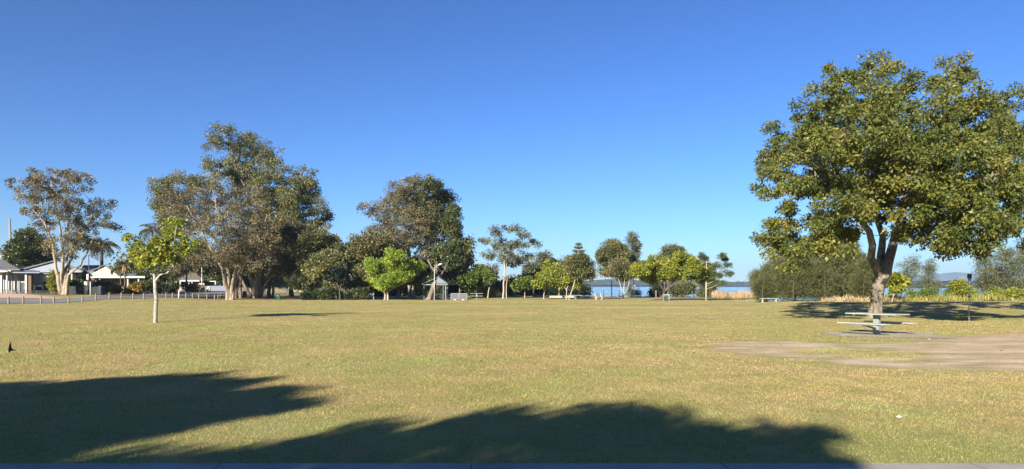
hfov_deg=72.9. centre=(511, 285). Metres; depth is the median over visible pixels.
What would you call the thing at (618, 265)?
paperbark tree
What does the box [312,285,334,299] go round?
shrub
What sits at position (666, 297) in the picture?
bin stand
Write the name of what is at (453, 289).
shrub
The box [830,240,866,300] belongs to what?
she oak
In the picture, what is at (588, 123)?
sky
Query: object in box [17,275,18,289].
window
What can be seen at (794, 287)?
she oak
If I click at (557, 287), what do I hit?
green tree
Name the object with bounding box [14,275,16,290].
window
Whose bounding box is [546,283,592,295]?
scrub bush
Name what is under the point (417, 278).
leafy tree
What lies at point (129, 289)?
garden plant
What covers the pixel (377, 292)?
shrub
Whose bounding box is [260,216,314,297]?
paperbark tree
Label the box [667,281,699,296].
scrub bush
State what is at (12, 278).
house
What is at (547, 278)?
green tree
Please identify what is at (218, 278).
backdrop tree
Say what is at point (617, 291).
water
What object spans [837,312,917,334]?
picnic table
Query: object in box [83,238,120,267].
palm tree
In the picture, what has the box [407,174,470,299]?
leafy tree
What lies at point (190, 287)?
shrub
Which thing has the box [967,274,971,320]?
sensor post
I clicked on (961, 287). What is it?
shrub
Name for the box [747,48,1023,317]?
shade tree
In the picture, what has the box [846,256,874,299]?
she oak
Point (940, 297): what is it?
reeds
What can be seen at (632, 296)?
bank grass
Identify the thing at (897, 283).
young tree
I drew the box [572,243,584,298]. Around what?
hoop pine
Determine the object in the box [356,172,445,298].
paperbark tree
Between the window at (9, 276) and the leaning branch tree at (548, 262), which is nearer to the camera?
the window at (9, 276)
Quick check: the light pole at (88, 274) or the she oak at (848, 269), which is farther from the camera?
the light pole at (88, 274)
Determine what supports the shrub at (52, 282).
on the ground at (994, 343)
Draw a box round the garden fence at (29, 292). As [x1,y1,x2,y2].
[4,290,59,294]
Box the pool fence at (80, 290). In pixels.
[69,286,100,294]
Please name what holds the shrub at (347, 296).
on the ground at (994, 343)
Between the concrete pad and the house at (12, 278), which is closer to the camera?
the concrete pad
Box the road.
[0,291,264,302]
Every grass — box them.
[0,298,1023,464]
[571,294,698,296]
[710,288,756,298]
[821,294,901,301]
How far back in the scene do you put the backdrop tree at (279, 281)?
178.81 m
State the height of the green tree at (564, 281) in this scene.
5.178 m
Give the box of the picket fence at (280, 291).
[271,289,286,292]
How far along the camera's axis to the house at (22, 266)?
113.05 m
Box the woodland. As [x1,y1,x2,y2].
[92,251,341,290]
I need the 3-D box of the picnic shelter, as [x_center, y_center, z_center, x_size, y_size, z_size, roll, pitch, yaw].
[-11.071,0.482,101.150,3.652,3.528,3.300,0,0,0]
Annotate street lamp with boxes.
[434,263,441,299]
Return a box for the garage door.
[39,275,48,290]
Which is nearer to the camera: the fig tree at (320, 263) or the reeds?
the reeds
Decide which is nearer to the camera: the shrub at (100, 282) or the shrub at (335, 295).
the shrub at (335, 295)
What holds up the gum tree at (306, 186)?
on the ground at (994, 343)
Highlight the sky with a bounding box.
[0,0,1023,285]
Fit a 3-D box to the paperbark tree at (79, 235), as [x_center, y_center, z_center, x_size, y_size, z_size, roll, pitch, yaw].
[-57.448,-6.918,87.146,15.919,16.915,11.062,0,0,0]
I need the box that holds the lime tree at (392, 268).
[363,247,427,299]
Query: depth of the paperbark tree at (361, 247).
102.11 m
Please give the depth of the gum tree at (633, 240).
129.03 m
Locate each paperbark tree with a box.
[4,166,125,294]
[152,176,293,299]
[218,241,257,298]
[222,222,299,297]
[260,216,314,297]
[340,226,404,295]
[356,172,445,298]
[606,255,635,297]
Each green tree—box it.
[509,273,534,297]
[523,266,542,296]
[530,263,564,298]
[550,285,562,295]
[554,270,584,298]
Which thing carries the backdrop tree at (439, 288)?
on the ground at (994, 343)
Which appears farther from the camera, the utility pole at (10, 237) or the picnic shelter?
the utility pole at (10, 237)
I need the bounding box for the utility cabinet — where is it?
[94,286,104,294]
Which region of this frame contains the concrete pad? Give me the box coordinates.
[815,331,953,337]
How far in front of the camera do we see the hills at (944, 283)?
1077.58 m
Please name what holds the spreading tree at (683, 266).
on the ground at (994, 343)
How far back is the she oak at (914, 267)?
79.25 m
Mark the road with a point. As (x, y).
(175, 294)
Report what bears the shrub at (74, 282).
on the ground at (994, 343)
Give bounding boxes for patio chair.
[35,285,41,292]
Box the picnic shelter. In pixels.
[422,277,449,299]
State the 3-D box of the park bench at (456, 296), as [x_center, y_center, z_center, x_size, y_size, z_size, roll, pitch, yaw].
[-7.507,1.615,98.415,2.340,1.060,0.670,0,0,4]
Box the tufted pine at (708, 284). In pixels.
[696,251,734,300]
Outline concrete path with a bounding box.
[0,463,1023,468]
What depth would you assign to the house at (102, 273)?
113.75 m
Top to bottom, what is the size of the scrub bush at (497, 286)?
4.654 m
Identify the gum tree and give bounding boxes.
[145,167,249,293]
[198,120,305,296]
[266,164,335,296]
[287,226,347,271]
[478,222,542,297]
[521,249,565,270]
[594,237,633,296]
[624,230,642,292]
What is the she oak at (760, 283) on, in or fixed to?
on the ground at (994, 343)
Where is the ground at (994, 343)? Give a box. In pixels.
[0,286,1023,462]
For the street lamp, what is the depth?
99.15 m
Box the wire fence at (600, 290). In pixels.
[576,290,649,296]
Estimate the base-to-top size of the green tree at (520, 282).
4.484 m
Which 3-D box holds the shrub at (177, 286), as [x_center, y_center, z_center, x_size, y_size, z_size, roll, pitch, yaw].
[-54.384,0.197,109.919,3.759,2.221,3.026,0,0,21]
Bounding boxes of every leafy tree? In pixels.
[0,225,59,266]
[338,262,374,299]
[395,269,424,298]
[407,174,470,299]
[451,232,477,292]
[457,263,499,297]
[655,243,688,283]
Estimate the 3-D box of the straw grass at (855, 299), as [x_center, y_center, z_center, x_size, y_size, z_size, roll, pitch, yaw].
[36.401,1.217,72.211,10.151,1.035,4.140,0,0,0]
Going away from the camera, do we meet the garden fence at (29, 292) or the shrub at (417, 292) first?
the garden fence at (29, 292)
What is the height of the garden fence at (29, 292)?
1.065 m
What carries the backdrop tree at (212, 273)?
on the ground at (994, 343)
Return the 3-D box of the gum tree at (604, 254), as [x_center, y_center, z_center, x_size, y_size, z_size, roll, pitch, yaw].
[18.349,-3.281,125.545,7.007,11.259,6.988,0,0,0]
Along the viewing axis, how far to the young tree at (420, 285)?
102.60 m
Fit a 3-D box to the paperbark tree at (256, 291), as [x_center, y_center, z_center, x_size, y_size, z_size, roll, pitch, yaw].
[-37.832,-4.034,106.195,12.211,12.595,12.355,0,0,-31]
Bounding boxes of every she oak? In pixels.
[745,258,786,302]
[769,243,828,301]
[807,230,847,300]
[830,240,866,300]
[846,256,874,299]
[893,253,924,292]
[915,257,946,290]
[969,252,1004,294]
[980,245,1018,300]
[993,237,1023,289]
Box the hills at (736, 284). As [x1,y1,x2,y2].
[693,280,751,286]
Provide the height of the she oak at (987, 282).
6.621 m
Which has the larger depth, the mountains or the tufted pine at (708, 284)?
the mountains
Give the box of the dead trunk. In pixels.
[503,277,509,298]
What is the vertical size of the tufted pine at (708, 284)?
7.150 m
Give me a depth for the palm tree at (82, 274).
94.91 m
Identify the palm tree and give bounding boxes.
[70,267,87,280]
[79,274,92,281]
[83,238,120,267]
[110,265,130,284]
[114,259,134,292]
[138,223,162,244]
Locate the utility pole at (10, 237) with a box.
[8,218,11,239]
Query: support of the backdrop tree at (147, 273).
on the ground at (994, 343)
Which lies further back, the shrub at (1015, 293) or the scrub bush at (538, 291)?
the scrub bush at (538, 291)
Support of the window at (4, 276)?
in the house at (12, 278)
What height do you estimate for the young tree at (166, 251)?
5.300 m
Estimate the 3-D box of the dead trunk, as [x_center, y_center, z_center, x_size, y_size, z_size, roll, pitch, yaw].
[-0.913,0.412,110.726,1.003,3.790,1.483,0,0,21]
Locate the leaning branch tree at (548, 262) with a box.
[540,257,565,293]
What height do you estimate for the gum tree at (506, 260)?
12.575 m
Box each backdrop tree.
[134,267,180,285]
[168,250,204,291]
[187,261,246,285]
[189,242,224,278]
[236,273,272,289]
[264,270,288,291]
[286,266,321,292]
[422,267,471,292]
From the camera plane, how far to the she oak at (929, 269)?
83.23 m
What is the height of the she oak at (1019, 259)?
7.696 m
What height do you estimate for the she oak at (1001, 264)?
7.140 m
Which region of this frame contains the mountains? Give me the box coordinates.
[910,272,1023,281]
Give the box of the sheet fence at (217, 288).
[205,286,224,290]
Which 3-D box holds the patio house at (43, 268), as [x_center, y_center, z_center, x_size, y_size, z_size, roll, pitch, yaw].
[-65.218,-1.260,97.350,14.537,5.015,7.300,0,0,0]
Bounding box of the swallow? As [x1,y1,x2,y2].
[8,342,14,352]
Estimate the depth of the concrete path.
6.50 m
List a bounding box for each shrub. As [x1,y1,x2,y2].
[43,269,59,293]
[69,277,87,293]
[91,277,111,292]
[128,278,173,293]
[164,280,181,292]
[182,282,207,291]
[297,291,319,299]
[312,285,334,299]
[324,287,345,299]
[342,290,357,299]
[350,285,372,299]
[369,287,393,296]
[389,284,425,295]
[446,281,465,296]
[464,285,497,297]
[502,280,516,295]
[904,285,959,300]
[945,277,980,298]
[982,287,1023,300]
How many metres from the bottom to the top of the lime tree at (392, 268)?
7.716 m
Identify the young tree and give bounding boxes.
[121,216,199,322]
[415,277,431,292]
[886,271,911,301]
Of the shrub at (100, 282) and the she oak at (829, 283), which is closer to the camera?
the she oak at (829, 283)
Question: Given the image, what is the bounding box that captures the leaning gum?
[561,250,598,299]
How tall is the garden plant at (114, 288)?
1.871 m
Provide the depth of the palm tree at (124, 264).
105.87 m
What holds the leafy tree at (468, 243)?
on the ground at (994, 343)
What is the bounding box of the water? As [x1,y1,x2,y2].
[565,287,1011,301]
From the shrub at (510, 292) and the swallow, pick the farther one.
the shrub at (510, 292)
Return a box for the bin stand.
[663,294,669,300]
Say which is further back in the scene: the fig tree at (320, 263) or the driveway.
the fig tree at (320, 263)
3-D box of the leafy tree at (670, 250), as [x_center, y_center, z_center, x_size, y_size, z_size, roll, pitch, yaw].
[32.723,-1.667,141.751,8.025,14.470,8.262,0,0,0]
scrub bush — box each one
[488,274,517,294]
[518,287,551,294]
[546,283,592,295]
[647,281,667,296]
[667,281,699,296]
[695,284,719,297]
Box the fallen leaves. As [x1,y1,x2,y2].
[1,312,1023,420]
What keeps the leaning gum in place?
on the ground at (994, 343)
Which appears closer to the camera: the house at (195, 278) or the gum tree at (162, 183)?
the gum tree at (162, 183)
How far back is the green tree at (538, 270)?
120.25 m
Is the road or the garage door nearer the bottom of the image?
the road
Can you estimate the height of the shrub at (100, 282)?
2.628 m
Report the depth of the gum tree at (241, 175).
112.22 m
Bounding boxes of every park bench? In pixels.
[451,293,466,299]
[759,298,778,302]
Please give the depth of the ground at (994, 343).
12.44 m
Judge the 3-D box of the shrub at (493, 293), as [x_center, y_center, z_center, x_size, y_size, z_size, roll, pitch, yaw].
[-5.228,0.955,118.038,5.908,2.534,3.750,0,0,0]
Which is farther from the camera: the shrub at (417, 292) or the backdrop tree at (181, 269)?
the shrub at (417, 292)
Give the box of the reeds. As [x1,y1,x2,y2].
[883,291,1023,301]
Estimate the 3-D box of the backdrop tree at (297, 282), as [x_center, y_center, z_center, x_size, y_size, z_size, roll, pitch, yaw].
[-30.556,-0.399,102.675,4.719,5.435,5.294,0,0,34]
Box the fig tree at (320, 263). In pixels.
[300,247,357,287]
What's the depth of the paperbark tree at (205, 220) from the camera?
95.98 m
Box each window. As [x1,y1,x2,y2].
[3,275,5,290]
[8,275,11,290]
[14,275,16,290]
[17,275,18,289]
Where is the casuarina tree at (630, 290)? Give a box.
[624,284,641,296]
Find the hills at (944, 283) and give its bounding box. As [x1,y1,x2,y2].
[885,280,1023,286]
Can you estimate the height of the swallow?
0.123 m
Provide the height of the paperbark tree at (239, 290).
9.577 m
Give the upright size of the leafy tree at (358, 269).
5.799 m
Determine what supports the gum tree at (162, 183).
on the ground at (994, 343)
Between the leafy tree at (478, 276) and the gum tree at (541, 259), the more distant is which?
the gum tree at (541, 259)
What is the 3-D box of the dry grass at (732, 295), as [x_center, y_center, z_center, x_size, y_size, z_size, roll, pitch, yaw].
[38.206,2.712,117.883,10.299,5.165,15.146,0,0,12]
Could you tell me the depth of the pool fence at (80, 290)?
89.98 m
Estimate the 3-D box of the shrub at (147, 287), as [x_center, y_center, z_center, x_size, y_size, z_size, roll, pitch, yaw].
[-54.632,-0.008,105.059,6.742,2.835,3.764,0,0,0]
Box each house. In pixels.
[0,251,27,268]
[0,260,39,293]
[20,260,89,293]
[82,265,144,291]
[178,273,213,290]
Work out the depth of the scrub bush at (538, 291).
139.24 m
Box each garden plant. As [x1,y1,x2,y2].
[106,283,122,292]
[123,281,142,293]
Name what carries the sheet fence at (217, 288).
on the ground at (994, 343)
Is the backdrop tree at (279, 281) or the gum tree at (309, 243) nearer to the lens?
the gum tree at (309, 243)
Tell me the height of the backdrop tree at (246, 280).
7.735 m
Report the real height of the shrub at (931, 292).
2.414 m
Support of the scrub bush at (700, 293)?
on the ground at (994, 343)
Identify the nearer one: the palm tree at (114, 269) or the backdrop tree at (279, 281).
the palm tree at (114, 269)
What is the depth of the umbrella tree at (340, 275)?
96.48 m
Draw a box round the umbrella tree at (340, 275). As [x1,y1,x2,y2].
[323,265,357,299]
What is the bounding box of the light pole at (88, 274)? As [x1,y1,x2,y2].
[88,255,88,294]
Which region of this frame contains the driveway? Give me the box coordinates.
[0,293,56,298]
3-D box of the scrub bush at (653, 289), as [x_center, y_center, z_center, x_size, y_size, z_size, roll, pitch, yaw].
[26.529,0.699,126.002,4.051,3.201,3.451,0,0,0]
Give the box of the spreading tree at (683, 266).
[625,250,715,300]
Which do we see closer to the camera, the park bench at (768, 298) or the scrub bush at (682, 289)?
the park bench at (768, 298)
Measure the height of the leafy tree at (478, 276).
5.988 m
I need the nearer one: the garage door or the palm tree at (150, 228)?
the garage door
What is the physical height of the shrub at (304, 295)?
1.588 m
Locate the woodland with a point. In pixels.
(331, 284)
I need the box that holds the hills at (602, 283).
[486,279,701,286]

